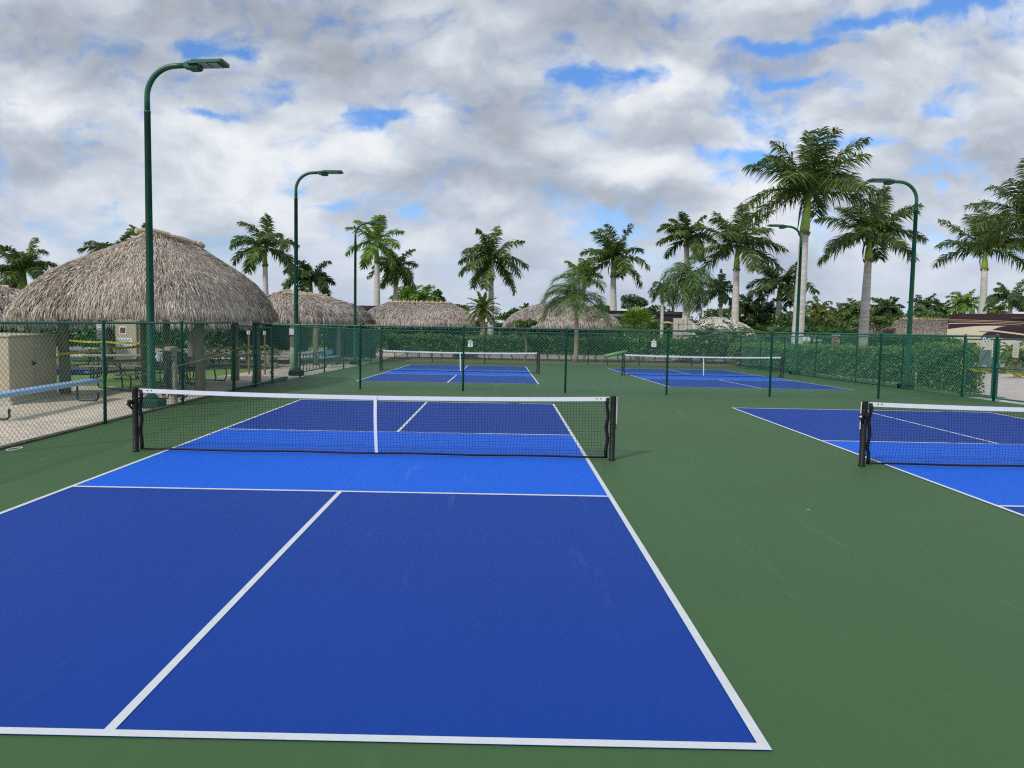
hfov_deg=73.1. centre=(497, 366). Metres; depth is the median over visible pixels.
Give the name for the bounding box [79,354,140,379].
picnic table
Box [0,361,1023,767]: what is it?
court surface
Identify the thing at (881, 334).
chain link fence
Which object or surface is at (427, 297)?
palm tree
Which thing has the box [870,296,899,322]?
palm tree
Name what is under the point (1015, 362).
palm bush
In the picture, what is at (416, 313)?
thatched hut
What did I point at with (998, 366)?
fence gate
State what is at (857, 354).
chain link fence
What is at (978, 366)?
fence gate
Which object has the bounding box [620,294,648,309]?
broadleaf tree
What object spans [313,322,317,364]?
timber post
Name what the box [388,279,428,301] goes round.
palm tree
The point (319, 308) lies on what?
thatched hut
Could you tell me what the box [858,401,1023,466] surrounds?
pickleball net
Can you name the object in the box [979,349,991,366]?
plaque
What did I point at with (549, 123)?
sky
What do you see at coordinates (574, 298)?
palm tree
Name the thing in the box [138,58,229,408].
light pole
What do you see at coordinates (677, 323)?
stone planter
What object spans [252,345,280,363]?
flowering shrub
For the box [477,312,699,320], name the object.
tree line
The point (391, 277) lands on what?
palm tree
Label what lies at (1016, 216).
palm tree
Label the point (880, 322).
broadleaf tree
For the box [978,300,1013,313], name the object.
palm tree
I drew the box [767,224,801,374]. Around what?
light pole
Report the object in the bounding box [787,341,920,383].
hedge
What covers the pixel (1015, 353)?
notice
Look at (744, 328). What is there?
palm bush
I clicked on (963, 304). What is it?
palm tree
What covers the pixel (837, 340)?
stop sign
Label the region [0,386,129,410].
patio
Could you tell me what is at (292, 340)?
notice post
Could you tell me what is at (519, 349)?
hedge
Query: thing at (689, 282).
palm tree
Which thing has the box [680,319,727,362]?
palm bush
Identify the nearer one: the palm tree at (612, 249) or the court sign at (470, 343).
the court sign at (470, 343)
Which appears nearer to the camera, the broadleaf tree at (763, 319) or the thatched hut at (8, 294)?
the thatched hut at (8, 294)
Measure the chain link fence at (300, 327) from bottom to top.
2.267 m
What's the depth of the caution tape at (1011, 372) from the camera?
18.71 m
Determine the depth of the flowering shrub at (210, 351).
31.82 m
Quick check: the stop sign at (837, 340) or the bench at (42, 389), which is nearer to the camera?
the bench at (42, 389)
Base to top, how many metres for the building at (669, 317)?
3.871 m
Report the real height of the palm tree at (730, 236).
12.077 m
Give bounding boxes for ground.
[56,324,1007,397]
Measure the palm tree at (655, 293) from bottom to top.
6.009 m
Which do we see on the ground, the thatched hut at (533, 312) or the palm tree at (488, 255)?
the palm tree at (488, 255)
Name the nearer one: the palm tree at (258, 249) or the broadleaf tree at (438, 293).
the palm tree at (258, 249)
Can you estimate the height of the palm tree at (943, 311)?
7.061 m
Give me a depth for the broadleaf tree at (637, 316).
47.03 m
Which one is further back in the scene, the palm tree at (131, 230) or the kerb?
the palm tree at (131, 230)
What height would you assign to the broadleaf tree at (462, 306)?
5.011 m
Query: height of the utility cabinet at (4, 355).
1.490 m
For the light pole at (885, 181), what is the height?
7.130 m
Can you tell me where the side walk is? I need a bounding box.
[969,397,1023,404]
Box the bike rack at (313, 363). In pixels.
[301,352,326,371]
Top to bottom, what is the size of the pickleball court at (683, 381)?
0.268 m
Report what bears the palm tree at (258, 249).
on the ground
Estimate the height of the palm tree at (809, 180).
13.628 m
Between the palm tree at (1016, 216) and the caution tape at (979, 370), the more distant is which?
the palm tree at (1016, 216)
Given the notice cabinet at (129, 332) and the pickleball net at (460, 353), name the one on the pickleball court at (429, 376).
the pickleball net at (460, 353)
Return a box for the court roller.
[598,350,627,365]
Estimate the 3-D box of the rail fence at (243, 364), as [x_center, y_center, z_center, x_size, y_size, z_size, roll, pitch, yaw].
[-14.986,-0.386,30.940,12.604,0.680,0.147,1,4,5]
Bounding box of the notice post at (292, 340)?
[289,319,293,369]
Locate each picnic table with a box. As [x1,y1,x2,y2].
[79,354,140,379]
[84,358,185,390]
[155,356,231,383]
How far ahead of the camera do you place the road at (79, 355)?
41.59 m
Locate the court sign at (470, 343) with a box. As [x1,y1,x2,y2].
[468,339,472,346]
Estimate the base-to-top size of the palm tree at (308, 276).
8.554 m
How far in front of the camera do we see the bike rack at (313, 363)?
27.74 m
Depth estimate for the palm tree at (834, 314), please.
83.05 m
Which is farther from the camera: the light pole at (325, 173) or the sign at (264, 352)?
the sign at (264, 352)
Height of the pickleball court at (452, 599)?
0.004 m
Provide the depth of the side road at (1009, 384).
27.28 m
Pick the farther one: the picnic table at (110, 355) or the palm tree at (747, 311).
the palm tree at (747, 311)
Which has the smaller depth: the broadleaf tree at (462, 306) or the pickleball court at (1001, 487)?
the pickleball court at (1001, 487)
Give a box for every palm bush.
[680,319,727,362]
[711,321,763,363]
[752,324,791,343]
[804,325,835,335]
[830,327,858,335]
[992,341,1023,370]
[1000,349,1023,377]
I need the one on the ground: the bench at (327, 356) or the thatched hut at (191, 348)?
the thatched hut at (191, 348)
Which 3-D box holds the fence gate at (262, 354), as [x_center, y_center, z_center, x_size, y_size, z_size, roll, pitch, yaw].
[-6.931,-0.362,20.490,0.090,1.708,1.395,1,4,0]
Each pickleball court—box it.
[0,399,771,750]
[357,365,538,383]
[608,368,850,389]
[733,408,1023,516]
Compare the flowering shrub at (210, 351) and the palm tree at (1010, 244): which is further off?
the palm tree at (1010, 244)
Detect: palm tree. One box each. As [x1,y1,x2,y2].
[0,237,56,288]
[77,231,131,357]
[127,223,144,236]
[229,212,299,294]
[281,260,335,296]
[345,215,404,305]
[366,248,418,300]
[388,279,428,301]
[416,284,440,301]
[458,225,529,334]
[463,291,500,354]
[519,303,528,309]
[537,270,611,362]
[559,258,604,303]
[573,223,650,310]
[647,281,673,355]
[656,211,717,318]
[658,255,715,336]
[687,203,789,321]
[703,269,739,317]
[726,292,762,326]
[734,126,889,368]
[746,261,819,326]
[755,298,786,326]
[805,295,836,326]
[813,185,928,346]
[828,302,851,324]
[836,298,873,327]
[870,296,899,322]
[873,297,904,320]
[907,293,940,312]
[913,304,938,316]
[931,209,1023,313]
[932,298,952,317]
[941,289,979,316]
[964,158,1023,257]
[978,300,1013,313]
[982,279,1023,359]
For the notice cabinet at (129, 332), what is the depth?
27.61 m
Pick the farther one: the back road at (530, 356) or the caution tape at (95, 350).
the back road at (530, 356)
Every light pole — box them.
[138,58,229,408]
[288,170,343,375]
[349,221,385,364]
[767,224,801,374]
[867,178,917,388]
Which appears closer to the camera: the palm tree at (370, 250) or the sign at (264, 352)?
the sign at (264, 352)
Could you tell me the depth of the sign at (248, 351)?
25.83 m
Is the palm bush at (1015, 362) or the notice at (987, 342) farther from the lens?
the palm bush at (1015, 362)
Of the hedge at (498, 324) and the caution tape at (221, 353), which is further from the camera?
the hedge at (498, 324)
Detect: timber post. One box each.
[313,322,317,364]
[336,324,340,362]
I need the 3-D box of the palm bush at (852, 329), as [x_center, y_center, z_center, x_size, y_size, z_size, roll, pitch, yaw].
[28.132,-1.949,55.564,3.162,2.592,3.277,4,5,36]
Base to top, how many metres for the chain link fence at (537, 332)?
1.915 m
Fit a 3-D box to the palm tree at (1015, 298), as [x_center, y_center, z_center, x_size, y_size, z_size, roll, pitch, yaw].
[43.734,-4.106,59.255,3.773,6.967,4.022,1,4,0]
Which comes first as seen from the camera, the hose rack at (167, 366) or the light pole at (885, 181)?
the hose rack at (167, 366)
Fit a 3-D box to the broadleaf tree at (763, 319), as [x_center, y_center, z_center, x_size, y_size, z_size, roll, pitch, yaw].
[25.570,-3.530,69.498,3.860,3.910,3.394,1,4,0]
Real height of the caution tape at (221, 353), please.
0.238 m
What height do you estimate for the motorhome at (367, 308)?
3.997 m
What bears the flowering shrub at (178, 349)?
on the ground
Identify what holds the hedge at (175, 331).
on the ground
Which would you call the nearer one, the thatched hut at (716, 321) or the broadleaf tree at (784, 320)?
the thatched hut at (716, 321)
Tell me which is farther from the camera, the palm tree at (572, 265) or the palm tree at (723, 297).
the palm tree at (572, 265)
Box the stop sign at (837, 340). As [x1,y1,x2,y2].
[832,335,839,343]
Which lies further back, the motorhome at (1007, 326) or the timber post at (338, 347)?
the motorhome at (1007, 326)
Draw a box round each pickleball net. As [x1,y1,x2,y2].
[125,387,616,460]
[379,349,539,373]
[621,354,783,377]
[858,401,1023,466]
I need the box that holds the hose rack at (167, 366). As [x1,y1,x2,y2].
[157,346,190,403]
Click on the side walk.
(999, 400)
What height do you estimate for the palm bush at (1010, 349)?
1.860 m
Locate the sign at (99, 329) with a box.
[96,324,105,358]
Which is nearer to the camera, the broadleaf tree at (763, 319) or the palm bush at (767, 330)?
the palm bush at (767, 330)
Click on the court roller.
(615, 353)
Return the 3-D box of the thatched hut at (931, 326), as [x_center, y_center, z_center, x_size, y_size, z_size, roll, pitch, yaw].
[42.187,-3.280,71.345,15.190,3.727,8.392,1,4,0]
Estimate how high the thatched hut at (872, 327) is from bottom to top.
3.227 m
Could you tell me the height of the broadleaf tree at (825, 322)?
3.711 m
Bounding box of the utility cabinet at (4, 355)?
[0,333,59,404]
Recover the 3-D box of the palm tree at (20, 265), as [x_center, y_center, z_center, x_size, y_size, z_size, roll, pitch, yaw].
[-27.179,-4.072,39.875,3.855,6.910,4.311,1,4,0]
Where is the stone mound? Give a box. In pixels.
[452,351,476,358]
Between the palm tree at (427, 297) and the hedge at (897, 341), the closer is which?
the hedge at (897, 341)
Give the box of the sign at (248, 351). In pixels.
[247,331,249,373]
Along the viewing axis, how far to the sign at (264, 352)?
25.83 m
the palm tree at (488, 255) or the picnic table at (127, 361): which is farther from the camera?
the palm tree at (488, 255)
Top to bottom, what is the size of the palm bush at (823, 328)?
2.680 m
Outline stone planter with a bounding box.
[672,318,692,360]
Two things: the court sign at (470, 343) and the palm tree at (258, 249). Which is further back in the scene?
the palm tree at (258, 249)
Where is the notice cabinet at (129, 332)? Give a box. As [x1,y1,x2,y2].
[115,319,139,368]
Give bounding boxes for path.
[0,352,402,445]
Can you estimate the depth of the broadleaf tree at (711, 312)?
66.79 m
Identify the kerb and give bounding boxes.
[0,376,287,449]
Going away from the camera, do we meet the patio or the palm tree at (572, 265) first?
the patio
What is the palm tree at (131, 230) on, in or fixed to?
on the back road at (530, 356)
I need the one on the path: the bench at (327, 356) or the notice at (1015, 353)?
the bench at (327, 356)
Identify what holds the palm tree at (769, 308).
on the ground
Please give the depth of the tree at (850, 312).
76.78 m
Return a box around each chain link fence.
[0,319,234,446]
[254,321,999,400]
[271,322,381,382]
[382,329,740,366]
[739,334,966,396]
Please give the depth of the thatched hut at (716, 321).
52.94 m
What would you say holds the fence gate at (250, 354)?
attached to the chain link fence at (103, 322)
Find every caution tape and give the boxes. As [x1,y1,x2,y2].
[58,344,169,354]
[69,339,139,343]
[205,345,252,350]
[205,352,240,355]
[966,367,991,372]
[1000,369,1023,375]
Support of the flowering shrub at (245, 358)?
on the ground
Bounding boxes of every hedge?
[0,321,312,351]
[238,321,869,346]
[326,326,377,358]
[386,332,723,362]
[723,333,962,356]
[727,340,849,368]
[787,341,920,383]
[909,339,985,394]
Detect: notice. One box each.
[983,337,989,346]
[1012,343,1019,357]
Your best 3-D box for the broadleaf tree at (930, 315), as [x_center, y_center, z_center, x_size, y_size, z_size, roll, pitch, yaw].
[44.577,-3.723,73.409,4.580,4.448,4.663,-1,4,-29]
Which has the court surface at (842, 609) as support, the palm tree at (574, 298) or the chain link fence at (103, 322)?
the chain link fence at (103, 322)
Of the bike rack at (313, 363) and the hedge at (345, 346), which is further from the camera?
the hedge at (345, 346)
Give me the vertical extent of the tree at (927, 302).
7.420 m
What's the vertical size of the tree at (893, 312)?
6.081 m
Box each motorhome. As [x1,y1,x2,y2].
[359,305,375,310]
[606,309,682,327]
[947,312,1023,359]
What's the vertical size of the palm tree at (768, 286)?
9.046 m
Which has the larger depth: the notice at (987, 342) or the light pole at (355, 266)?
the light pole at (355, 266)
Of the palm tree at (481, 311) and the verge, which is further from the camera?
the palm tree at (481, 311)
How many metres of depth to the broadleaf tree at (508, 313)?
74.75 m
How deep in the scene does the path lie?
14.18 m
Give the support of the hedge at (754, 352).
on the ground
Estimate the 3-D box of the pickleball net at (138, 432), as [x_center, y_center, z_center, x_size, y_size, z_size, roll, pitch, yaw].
[-1.788,0.805,9.802,6.953,0.923,0.139,1,4,0]
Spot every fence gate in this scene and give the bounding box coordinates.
[235,325,255,388]
[257,326,272,383]
[962,338,995,397]
[995,339,1023,402]
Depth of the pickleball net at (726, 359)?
29.29 m
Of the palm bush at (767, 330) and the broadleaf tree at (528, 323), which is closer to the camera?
the broadleaf tree at (528, 323)
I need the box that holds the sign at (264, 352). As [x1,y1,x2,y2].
[263,331,265,374]
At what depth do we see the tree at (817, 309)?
78.48 m
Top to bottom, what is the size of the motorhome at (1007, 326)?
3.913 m
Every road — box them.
[56,346,1023,367]
[56,353,323,360]
[785,370,1023,398]
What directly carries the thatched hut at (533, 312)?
on the back road at (530, 356)
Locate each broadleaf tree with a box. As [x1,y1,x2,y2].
[431,289,446,301]
[455,304,468,310]
[501,307,523,320]
[512,319,537,360]
[610,304,663,359]
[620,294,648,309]
[646,305,672,311]
[697,308,731,318]
[739,313,773,327]
[767,311,814,329]
[811,316,851,328]
[853,316,894,335]
[891,311,944,319]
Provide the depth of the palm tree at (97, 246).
38.87 m
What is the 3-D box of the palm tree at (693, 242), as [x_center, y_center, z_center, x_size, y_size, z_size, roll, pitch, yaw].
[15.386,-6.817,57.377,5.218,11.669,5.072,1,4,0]
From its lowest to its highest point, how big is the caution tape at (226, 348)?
0.120 m
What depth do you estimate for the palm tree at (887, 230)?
44.79 m
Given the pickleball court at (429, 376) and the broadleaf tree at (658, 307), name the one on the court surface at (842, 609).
the pickleball court at (429, 376)
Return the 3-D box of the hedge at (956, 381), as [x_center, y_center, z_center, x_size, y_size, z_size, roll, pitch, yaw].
[14.322,-0.038,22.092,0.740,1.695,2.937,1,4,0]
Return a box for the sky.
[0,0,1023,329]
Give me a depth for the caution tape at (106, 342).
22.43 m
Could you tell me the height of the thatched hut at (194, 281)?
4.379 m
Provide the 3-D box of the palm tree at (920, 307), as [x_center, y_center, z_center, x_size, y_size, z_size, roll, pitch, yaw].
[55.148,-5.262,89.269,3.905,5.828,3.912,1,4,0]
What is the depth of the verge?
43.03 m
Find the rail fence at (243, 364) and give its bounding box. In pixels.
[56,349,289,366]
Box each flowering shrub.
[158,344,187,356]
[204,342,226,362]
[224,346,251,363]
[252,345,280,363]
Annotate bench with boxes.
[0,379,99,419]
[317,350,339,367]
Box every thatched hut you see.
[0,285,95,332]
[3,228,279,393]
[26,317,262,368]
[262,289,376,358]
[358,300,476,350]
[502,300,621,354]
[676,317,756,356]
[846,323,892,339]
[873,317,947,335]
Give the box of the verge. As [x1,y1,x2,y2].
[387,358,785,368]

